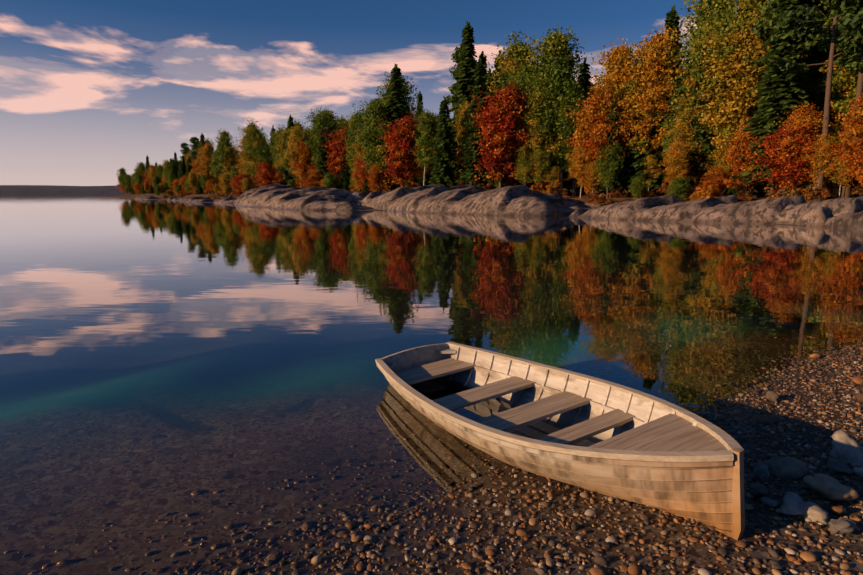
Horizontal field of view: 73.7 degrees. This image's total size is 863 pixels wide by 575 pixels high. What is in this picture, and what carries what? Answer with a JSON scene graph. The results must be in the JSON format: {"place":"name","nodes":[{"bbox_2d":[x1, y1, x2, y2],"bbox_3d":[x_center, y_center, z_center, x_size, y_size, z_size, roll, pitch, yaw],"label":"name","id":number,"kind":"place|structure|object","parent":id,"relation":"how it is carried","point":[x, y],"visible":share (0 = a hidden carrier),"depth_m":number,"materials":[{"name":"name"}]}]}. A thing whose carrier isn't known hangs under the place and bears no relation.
{"place":"outdoors","nodes":[
{"label":"outdoors","id":0,"kind":"place"},
{"bbox_2d":[0,0,806,185],"label":"sky","id":1,"kind":"structure","parent":0,"point":[90,89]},
{"bbox_2d":[0,193,862,574],"bbox_3d":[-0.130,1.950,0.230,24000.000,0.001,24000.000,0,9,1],"label":"lake water","id":2,"kind":"structure","parent":0,"point":[196,389],"depth_m":7.80,"materials":[{"name":"liquid"}]},
{"bbox_2d":[0,177,862,574],"bbox_3d":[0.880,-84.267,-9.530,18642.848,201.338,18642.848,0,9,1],"label":"ground","id":3,"kind":"structure","parent":0,"point":[698,553],"depth_m":3.35,"materials":[{"name":"gravel"}]},
{"bbox_2d":[188,137,199,163],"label":"pine tree","id":4,"kind":"object","parent":3,"relation":"on","point":[194,146],"visible":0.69,"depth_m":183.34,"materials":[{"name":"green plant"}]},
{"bbox_2d":[196,142,214,193],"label":"birch tree","id":5,"kind":"object","parent":3,"relation":"on","point":[205,159],"visible":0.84,"depth_m":168.81,"materials":[{"name":"orange plant"}]},
{"bbox_2d":[206,149,223,189],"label":"deciduous tree","id":6,"kind":"object","parent":3,"relation":"on","point":[216,173],"visible":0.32,"depth_m":166.19,"materials":[{"name":"green plant"}]},
{"bbox_2d":[216,172,232,192],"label":"bush","id":7,"kind":"object","parent":3,"relation":"on","point":[225,181],"visible":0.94,"depth_m":145.69,"materials":[{"name":"yellow plant"}]},
{"bbox_2d":[211,130,239,194],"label":"birch tree","id":8,"kind":"object","parent":3,"relation":"on","point":[224,142],"visible":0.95,"depth_m":156.83,"materials":[{"name":"green plant"}]},
{"bbox_2d":[220,145,239,193],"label":"birch tree","id":9,"kind":"object","parent":3,"relation":"on","point":[230,162],"visible":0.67,"depth_m":157.43,"materials":[{"name":"green plant"}]},
{"bbox_2d":[227,174,253,195],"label":"bush","id":10,"kind":"object","parent":3,"relation":"on","point":[238,180],"visible":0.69,"depth_m":138.94,"materials":[{"name":"red plant"}]},
{"bbox_2d":[230,137,255,183],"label":"birch tree","id":11,"kind":"object","parent":3,"relation":"on","point":[240,166],"visible":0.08,"depth_m":148.34,"materials":[{"name":"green plant"}]},
{"bbox_2d":[235,117,268,185],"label":"young aspen tree","id":12,"kind":"object","parent":3,"relation":"on","point":[251,131],"visible":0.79,"depth_m":138.54,"materials":[{"name":"green plant"}]},
{"bbox_2d":[250,142,273,174],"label":"deciduous tree","id":13,"kind":"object","parent":3,"relation":"on","point":[264,155],"visible":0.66,"depth_m":138.19,"materials":[{"name":"green plant"}]},
{"bbox_2d":[253,162,279,186],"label":"bush","id":14,"kind":"object","parent":3,"relation":"on","point":[266,173],"visible":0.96,"depth_m":125.07,"materials":[{"name":"red plant"}]},
{"bbox_2d":[268,127,284,178],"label":"birch tree","id":15,"kind":"object","parent":3,"relation":"on","point":[277,132],"visible":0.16,"depth_m":129.61,"materials":[{"name":"green plant"}]},
{"bbox_2d":[271,124,287,175],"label":"young aspen tree","id":16,"kind":"object","parent":3,"relation":"on","point":[280,145],"visible":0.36,"depth_m":127.33,"materials":[{"name":"green plant"}]},
{"bbox_2d":[282,115,303,187],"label":"spruce tree","id":17,"kind":"object","parent":3,"relation":"on","point":[289,175],"visible":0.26,"depth_m":125.64,"materials":[{"name":"green plant"}]},
{"bbox_2d":[281,123,309,183],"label":"birch tree","id":18,"kind":"object","parent":3,"relation":"on","point":[296,134],"visible":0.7,"depth_m":120.55,"materials":[{"name":"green plant"}]},
{"bbox_2d":[235,184,369,207],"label":"rock slab","id":19,"kind":"object","parent":3,"relation":"on","point":[268,196],"visible":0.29,"depth_m":78.80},
{"bbox_2d":[287,138,317,187],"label":"maple tree","id":20,"kind":"object","parent":3,"relation":"on","point":[303,152],"visible":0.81,"depth_m":120.24,"materials":[{"name":"orange plant"}]},
{"bbox_2d":[300,169,324,187],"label":"bush","id":21,"kind":"object","parent":3,"relation":"on","point":[315,177],"visible":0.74,"depth_m":114.45,"materials":[{"name":"orange plant"}]},
{"bbox_2d":[272,192,373,210],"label":"rock slab","id":22,"kind":"object","parent":3,"relation":"on","point":[300,201],"visible":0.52,"depth_m":66.66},
{"bbox_2d":[302,108,343,171],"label":"deciduous tree","id":23,"kind":"object","parent":3,"relation":"on","point":[320,122],"visible":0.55,"depth_m":118.46,"materials":[{"name":"green plant"}]},
{"bbox_2d":[315,127,333,187],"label":"spruce tree","id":24,"kind":"object","parent":3,"relation":"on","point":[322,165],"visible":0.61,"depth_m":116.30,"materials":[{"name":"green plant"}]},
{"bbox_2d":[308,106,346,163],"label":"birch tree","id":25,"kind":"object","parent":3,"relation":"on","point":[330,114],"visible":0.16,"depth_m":119.89,"materials":[{"name":"green plant"}]},
{"bbox_2d":[323,171,340,188],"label":"bush","id":26,"kind":"object","parent":3,"relation":"on","point":[330,179],"visible":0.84,"depth_m":110.14,"materials":[{"name":"green plant"}]},
{"bbox_2d":[321,123,351,184],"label":"maple tree","id":27,"kind":"object","parent":3,"relation":"on","point":[336,149],"visible":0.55,"depth_m":114.82,"materials":[{"name":"red plant"}]},
{"bbox_2d":[337,150,350,190],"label":"spruce tree","id":28,"kind":"object","parent":3,"relation":"on","point":[345,175],"visible":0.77,"depth_m":115.01,"materials":[{"name":"green plant"}]},
{"bbox_2d":[334,110,364,163],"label":"birch tree","id":29,"kind":"object","parent":3,"relation":"on","point":[353,122],"visible":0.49,"depth_m":112.85,"materials":[{"name":"green plant"}]},
{"bbox_2d":[350,128,367,162],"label":"birch tree","id":30,"kind":"object","parent":3,"relation":"on","point":[359,151],"visible":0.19,"depth_m":106.16,"materials":[{"name":"yellow plant"}]},
{"bbox_2d":[351,154,373,191],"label":"young tree","id":31,"kind":"object","parent":3,"relation":"on","point":[362,175],"visible":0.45,"depth_m":100.30,"materials":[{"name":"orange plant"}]},
{"bbox_2d":[347,99,393,185],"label":"deciduous tree","id":32,"kind":"object","parent":3,"relation":"on","point":[373,131],"visible":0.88,"depth_m":95.46,"materials":[{"name":"green plant"}]},
{"bbox_2d":[365,164,384,191],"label":"bush","id":33,"kind":"object","parent":3,"relation":"on","point":[375,175],"visible":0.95,"depth_m":94.56,"materials":[{"name":"orange plant"}]},
{"bbox_2d":[379,64,409,185],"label":"spruce tree","id":34,"kind":"object","parent":3,"relation":"on","point":[398,106],"visible":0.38,"depth_m":95.41,"materials":[{"name":"green plant"}]},
{"bbox_2d":[375,71,424,190],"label":"birch tree","id":35,"kind":"object","parent":3,"relation":"on","point":[405,90],"visible":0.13,"depth_m":98.49,"materials":[{"name":"green plant"}]},
{"bbox_2d":[379,112,430,186],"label":"maple tree","id":36,"kind":"object","parent":3,"relation":"on","point":[401,140],"visible":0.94,"depth_m":81.97,"materials":[{"name":"red plant"}]},
{"bbox_2d":[408,109,439,185],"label":"birch tree","id":37,"kind":"object","parent":3,"relation":"on","point":[426,124],"visible":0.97,"depth_m":79.95,"materials":[{"name":"green plant"}]},
{"bbox_2d":[428,96,459,186],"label":"spruce tree","id":38,"kind":"object","parent":3,"relation":"on","point":[443,156],"visible":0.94,"depth_m":75.36,"materials":[{"name":"green plant"}]},
{"bbox_2d":[449,21,476,181],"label":"spruce tree","id":39,"kind":"object","parent":3,"relation":"on","point":[466,63],"visible":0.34,"depth_m":81.56,"materials":[{"name":"green plant"}]},
{"bbox_2d":[451,95,475,182],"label":"birch tree","id":40,"kind":"object","parent":3,"relation":"on","point":[462,122],"visible":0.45,"depth_m":77.22,"materials":[{"name":"green plant"}]},
{"bbox_2d":[446,47,485,109],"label":"pine tree","id":41,"kind":"object","parent":3,"relation":"on","point":[453,99],"visible":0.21,"depth_m":82.77,"materials":[{"name":"green plant"}]},
{"bbox_2d":[454,58,494,186],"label":"spruce tree","id":42,"kind":"object","parent":3,"relation":"on","point":[470,151],"visible":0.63,"depth_m":73.62,"materials":[{"name":"green plant"}]},
{"bbox_2d":[361,185,590,215],"bbox_3d":[4.495,-8.730,64.340,22.100,5.622,44.200,-7,12,-36],"label":"rock slab","id":43,"kind":"object","parent":3,"relation":"on","point":[520,200],"visible":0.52,"depth_m":55.21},
{"bbox_2d":[470,79,532,187],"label":"maple tree","id":44,"kind":"object","parent":3,"relation":"on","point":[500,139],"visible":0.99,"depth_m":69.87,"materials":[{"name":"red plant"}]},
{"bbox_2d":[473,31,542,183],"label":"young aspen tree","id":45,"kind":"object","parent":3,"relation":"on","point":[514,56],"visible":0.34,"depth_m":74.68,"materials":[{"name":"green plant"}]},
{"bbox_2d":[478,66,543,184],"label":"deciduous tree","id":46,"kind":"object","parent":3,"relation":"on","point":[517,76],"visible":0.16,"depth_m":71.43,"materials":[{"name":"green plant"}]},
{"bbox_2d":[512,140,534,184],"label":"young tree","id":47,"kind":"object","parent":3,"relation":"on","point":[524,155],"visible":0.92,"depth_m":69.80,"materials":[{"name":"green plant"}]},
{"bbox_2d":[204,343,862,574],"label":"beach pebbles","id":48,"kind":"object","parent":3,"relation":"on","point":[791,550],"visible":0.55,"depth_m":3.36,"materials":[{"name":"gravel"}]},
{"bbox_2d":[508,73,564,185],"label":"deciduous tree","id":49,"kind":"object","parent":3,"relation":"on","point":[529,89],"visible":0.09,"depth_m":70.05,"materials":[{"name":"green plant"}]},
{"bbox_2d":[514,77,561,189],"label":"young aspen tree","id":50,"kind":"object","parent":3,"relation":"on","point":[536,132],"visible":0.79,"depth_m":68.74,"materials":[{"name":"green plant"}]},
{"bbox_2d":[525,146,555,191],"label":"young tree","id":51,"kind":"object","parent":3,"relation":"on","point":[543,173],"visible":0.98,"depth_m":69.20,"materials":[{"name":"green plant"}]},
{"bbox_2d":[516,24,592,195],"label":"birch tree","id":52,"kind":"object","parent":3,"relation":"on","point":[556,58],"visible":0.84,"depth_m":67.64,"materials":[{"name":"green plant"}]},
{"bbox_2d":[546,165,564,191],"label":"young tree","id":53,"kind":"object","parent":3,"relation":"on","point":[554,174],"visible":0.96,"depth_m":69.22,"materials":[{"name":"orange plant"}]},
{"bbox_2d":[525,71,589,172],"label":"deciduous tree","id":54,"kind":"object","parent":3,"relation":"on","point":[558,145],"visible":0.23,"depth_m":68.80,"materials":[{"name":"green plant"}]},
{"bbox_2d":[375,342,744,539],"bbox_3d":[0.754,1.023,4.634,1.366,0.575,3.591,-10,9,-30],"label":"rowboat","id":55,"kind":"object","parent":3,"relation":"on","point":[604,437],"visible":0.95,"depth_m":4.04,"materials":[{"name":"brown wood"}]},
{"bbox_2d":[538,87,591,195],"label":"deciduous tree","id":56,"kind":"object","parent":3,"relation":"on","point":[561,154],"visible":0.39,"depth_m":68.23,"materials":[{"name":"green plant"}]},
{"bbox_2d":[565,142,594,197],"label":"young tree","id":57,"kind":"object","parent":3,"relation":"on","point":[578,174],"visible":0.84,"depth_m":66.25,"materials":[{"name":"orange plant"}]},
{"bbox_2d":[567,57,592,193],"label":"spruce tree","id":58,"kind":"object","parent":3,"relation":"on","point":[585,74],"visible":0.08,"depth_m":72.17,"materials":[{"name":"green plant"}]},
{"bbox_2d":[569,109,612,181],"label":"maple tree","id":59,"kind":"object","parent":3,"relation":"on","point":[592,155],"visible":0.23,"depth_m":65.52,"materials":[{"name":"orange plant"}]},
{"bbox_2d":[582,161,601,192],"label":"young tree","id":60,"kind":"object","parent":3,"relation":"on","point":[591,177],"visible":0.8,"depth_m":65.15,"materials":[{"name":"orange plant"}]},
{"bbox_2d":[575,82,617,194],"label":"birch tree","id":61,"kind":"object","parent":3,"relation":"on","point":[597,91],"visible":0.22,"depth_m":65.29,"materials":[{"name":"orange plant"}]},
{"bbox_2d":[587,193,610,206],"bbox_3d":[17.850,-9.137,61.258,2.271,1.870,1.812,0,9,-3],"label":"shrub","id":62,"kind":"object","parent":3,"relation":"on","point":[601,200],"visible":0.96,"depth_m":61.17,"materials":[{"name":"orange plant"}]},
{"bbox_2d":[564,88,638,193],"bbox_3d":[19.421,-16.712,66.520,7.792,12.428,9.055,-5,11,-28],"label":"maple tree","id":63,"kind":"object","parent":3,"relation":"on","point":[584,112],"visible":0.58,"depth_m":64.96,"materials":[{"name":"orange plant"}]},
{"bbox_2d":[588,143,623,198],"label":"young tree","id":64,"kind":"object","parent":3,"relation":"on","point":[608,174],"visible":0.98,"depth_m":63.91,"materials":[{"name":"green plant"}]},
{"bbox_2d":[598,98,625,197],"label":"spruce tree","id":65,"kind":"object","parent":3,"relation":"on","point":[617,182],"visible":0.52,"depth_m":64.47,"materials":[{"name":"green plant"}]},
{"bbox_2d":[586,38,650,195],"bbox_3d":[21.923,-19.639,66.646,8.607,18.053,8.178,1,9,8],"label":"birch tree","id":66,"kind":"object","parent":3,"relation":"on","point":[613,65],"visible":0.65,"depth_m":64.59,"materials":[{"name":"orange plant"}]},
{"bbox_2d":[628,176,644,197],"bbox_3d":[21.841,-10.339,61.007,1.952,2.916,2.171,8,12,40],"label":"bush","id":67,"kind":"object","parent":3,"relation":"on","point":[637,185],"visible":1,"depth_m":60.56,"materials":[{"name":"green plant"}]},
{"bbox_2d":[606,47,678,176],"bbox_3d":[23.741,-18.629,65.424,7.643,16.375,10.301,-4,10,-24],"label":"birch tree","id":68,"kind":"object","parent":3,"relation":"on","point":[629,88],"visible":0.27,"depth_m":63.55,"materials":[{"name":"orange plant"}]},
{"bbox_2d":[618,70,667,194],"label":"spruce tree","id":69,"kind":"object","parent":3,"relation":"on","point":[633,170],"visible":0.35,"depth_m":63.97,"materials":[{"name":"green plant"}]},
{"bbox_2d":[634,153,665,191],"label":"young tree","id":70,"kind":"object","parent":3,"relation":"on","point":[649,163],"visible":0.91,"depth_m":63.22,"materials":[{"name":"yellow plant"}]},
{"bbox_2d":[613,25,690,191],"bbox_3d":[24.979,-19.449,63.474,8.051,18.774,8.473,-8,13,-42],"label":"birch tree","id":71,"kind":"object","parent":3,"relation":"on","point":[658,70],"visible":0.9,"depth_m":61.96,"materials":[{"name":"orange plant"}]},
{"bbox_2d":[640,5,685,195],"bbox_3d":[26.521,-20.704,64.562,6.116,20.644,6.359,-2,10,-11],"label":"spruce tree","id":72,"kind":"object","parent":3,"relation":"on","point":[672,19],"visible":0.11,"depth_m":63.08,"materials":[{"name":"green plant"}]},
{"bbox_2d":[655,81,690,152],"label":"birch tree","id":73,"kind":"object","parent":3,"relation":"on","point":[675,104],"visible":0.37,"depth_m":61.40,"materials":[{"name":"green plant"}]},
{"bbox_2d":[656,140,698,185],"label":"young tree","id":74,"kind":"object","parent":3,"relation":"on","point":[677,162],"visible":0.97,"depth_m":56.53,"materials":[{"name":"orange plant"}]},
{"bbox_2d":[665,176,691,200],"bbox_3d":[24.046,-9.144,55.612,2.893,3.240,2.601,4,10,23],"label":"bush","id":75,"kind":"object","parent":3,"relation":"on","point":[677,188],"visible":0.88,"depth_m":55.30,"materials":[{"name":"green plant"}]},
{"bbox_2d":[655,108,702,174],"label":"birch tree","id":76,"kind":"object","parent":3,"relation":"on","point":[681,125],"visible":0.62,"depth_m":57.75,"materials":[{"name":"yellow plant"}]},
{"bbox_2d":[661,10,737,160],"bbox_3d":[28.796,-18.860,59.818,10.074,18.835,9.185,0,9,1],"label":"birch tree","id":77,"kind":"object","parent":3,"relation":"on","point":[706,22],"visible":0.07,"depth_m":59.02,"materials":[{"name":"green plant"}]},
{"bbox_2d":[685,45,717,194],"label":"spruce tree","id":78,"kind":"object","parent":3,"relation":"on","point":[703,135],"visible":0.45,"depth_m":57.61,"materials":[{"name":"green plant"}]},
{"bbox_2d":[678,0,738,81],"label":"birch tree","id":79,"kind":"object","parent":3,"relation":"on","point":[701,8],"visible":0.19,"depth_m":67.92,"materials":[{"name":"green plant"}]},
{"bbox_2d":[672,9,751,161],"bbox_3d":[28.370,-18.161,58.189,7.295,18.097,7.169,2,10,13],"label":"young aspen tree","id":80,"kind":"object","parent":3,"relation":"on","point":[692,80],"visible":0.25,"depth_m":56.75,"materials":[{"name":"yellow plant"}]},
{"bbox_2d":[695,165,729,194],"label":"young tree","id":81,"kind":"object","parent":3,"relation":"on","point":[717,174],"visible":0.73,"depth_m":54.56,"materials":[{"name":"orange plant"}]},
{"bbox_2d":[684,178,741,201],"bbox_3d":[25.209,-8.228,51.703,3.757,3.128,4.478,-7,12,-37],"label":"shrub","id":82,"kind":"object","parent":3,"relation":"on","point":[709,191],"visible":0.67,"depth_m":51.52,"materials":[{"name":"orange plant"}]},
{"bbox_2d":[569,194,862,223],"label":"rock slab","id":83,"kind":"object","parent":3,"relation":"on","point":[730,209],"visible":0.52,"depth_m":38.49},
{"bbox_2d":[671,19,767,192],"bbox_3d":[29.332,-17.231,56.420,10.929,16.917,8.109,6,11,31],"label":"birch tree","id":84,"kind":"object","parent":3,"relation":"on","point":[722,79],"visible":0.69,"depth_m":54.91,"materials":[{"name":"yellow plant"}]},
{"bbox_2d":[699,135,739,189],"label":"young tree","id":85,"kind":"object","parent":3,"relation":"on","point":[723,163],"visible":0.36,"depth_m":56.02,"materials":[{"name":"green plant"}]},
{"bbox_2d":[695,0,776,135],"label":"young aspen tree","id":86,"kind":"object","parent":3,"relation":"on","point":[746,12],"visible":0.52,"depth_m":54.19,"materials":[{"name":"yellow plant"}]},
{"bbox_2d":[712,69,760,191],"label":"birch tree","id":87,"kind":"object","parent":3,"relation":"on","point":[750,112],"visible":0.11,"depth_m":55.16,"materials":[{"name":"orange plant"}]},
{"bbox_2d":[714,117,772,196],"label":"maple tree","id":88,"kind":"object","parent":3,"relation":"on","point":[744,140],"visible":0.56,"depth_m":52.20,"materials":[{"name":"orange plant"}]},
{"bbox_2d":[736,0,810,194],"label":"spruce tree","id":89,"kind":"object","parent":3,"relation":"on","point":[782,96],"visible":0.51,"depth_m":49.69,"materials":[{"name":"green plant"}]},
{"bbox_2d":[766,188,801,198],"bbox_3d":[29.847,-7.821,48.980,2.154,1.286,2.838,-8,12,-40],"label":"shrub","id":90,"kind":"object","parent":3,"relation":"on","point":[786,193],"visible":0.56,"depth_m":48.59,"materials":[{"name":"orange plant"}]},
{"bbox_2d":[741,122,831,195],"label":"young tree","id":91,"kind":"object","parent":3,"relation":"on","point":[778,160],"visible":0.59,"depth_m":48.25,"materials":[{"name":"red plant"}]},
{"bbox_2d":[750,0,837,195],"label":"pine tree","id":92,"kind":"object","parent":3,"relation":"on","point":[767,25],"visible":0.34,"depth_m":49.74,"materials":[{"name":"green plant"}]},
{"bbox_2d":[767,100,836,194],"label":"maple tree","id":93,"kind":"object","parent":3,"relation":"on","point":[808,117],"visible":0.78,"depth_m":47.19,"materials":[{"name":"orange plant"}]},
{"bbox_2d":[749,430,862,534],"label":"beach rocks","id":94,"kind":"object","parent":3,"relation":"on","point":[845,450],"visible":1,"depth_m":3.61,"materials":[{"name":"stone"}]},
{"bbox_2d":[753,0,862,200],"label":"pine tree","id":95,"kind":"object","parent":3,"relation":"on","point":[800,20],"visible":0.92,"depth_m":45.20,"materials":[{"name":"green plant"}]},
{"bbox_2d":[754,336,862,515],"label":"beach stones","id":96,"kind":"object","parent":3,"relation":"on","point":[771,395],"visible":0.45,"depth_m":5.36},
{"bbox_2d":[783,50,835,133],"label":"deciduous tree","id":97,"kind":"object","parent":3,"relation":"on","point":[814,79],"visible":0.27,"depth_m":51.23,"materials":[{"name":"green plant"}]},
{"bbox_2d":[804,184,829,201],"bbox_3d":[30.292,-7.223,45.252,1.815,1.883,1.448,6,11,33],"label":"shrub","id":98,"kind":"object","parent":3,"relation":"on","point":[814,193],"visible":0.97,"depth_m":45.11,"materials":[{"name":"orange plant"}]},
{"bbox_2d":[799,133,841,187],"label":"young tree","id":99,"kind":"object","parent":3,"relation":"on","point":[827,171],"visible":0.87,"depth_m":46.03,"materials":[{"name":"orange plant"}]},
{"bbox_2d":[793,206,862,228],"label":"rock slab","id":100,"kind":"object","parent":3,"relation":"on","point":[816,217],"visible":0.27,"depth_m":33.50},
{"bbox_2d":[803,1,855,192],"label":"birch tree","id":101,"kind":"object","parent":3,"relation":"on","point":[824,55],"visible":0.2,"depth_m":50.38,"materials":[{"name":"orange plant"}]},
{"bbox_2d":[812,45,857,136],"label":"birch tree","id":102,"kind":"object","parent":3,"relation":"on","point":[844,94],"visible":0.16,"depth_m":49.67,"materials":[{"name":"orange plant"}]},
{"bbox_2d":[816,126,855,197],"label":"young tree","id":103,"kind":"object","parent":3,"relation":"on","point":[835,133],"visible":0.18,"depth_m":47.15,"materials":[{"name":"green plant"}]},
{"bbox_2d":[819,89,862,185],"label":"maple tree","id":104,"kind":"object","parent":3,"relation":"on","point":[854,157],"visible":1,"depth_m":42.47,"materials":[{"name":"orange plant"}]},
{"bbox_2d":[819,45,862,196],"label":"birch tree","id":105,"kind":"object","parent":3,"relation":"on","point":[841,84],"visible":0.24,"depth_m":48.16,"materials":[{"name":"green plant"}]},
{"bbox_2d":[828,141,855,197],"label":"young tree","id":106,"kind":"object","parent":3,"relation":"on","point":[839,180],"visible":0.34,"depth_m":45.91,"materials":[{"name":"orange plant"}]},
{"bbox_2d":[824,1,862,197],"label":"pine tree","id":107,"kind":"object","parent":3,"relation":"on","point":[846,191],"visible":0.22,"depth_m":44.95,"materials":[{"name":"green plant"}]},
{"bbox_2d":[829,5,862,45],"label":"pine tree","id":108,"kind":"object","parent":3,"relation":"on","point":[855,23],"visible":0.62,"depth_m":41.71,"materials":[{"name":"green plant"}]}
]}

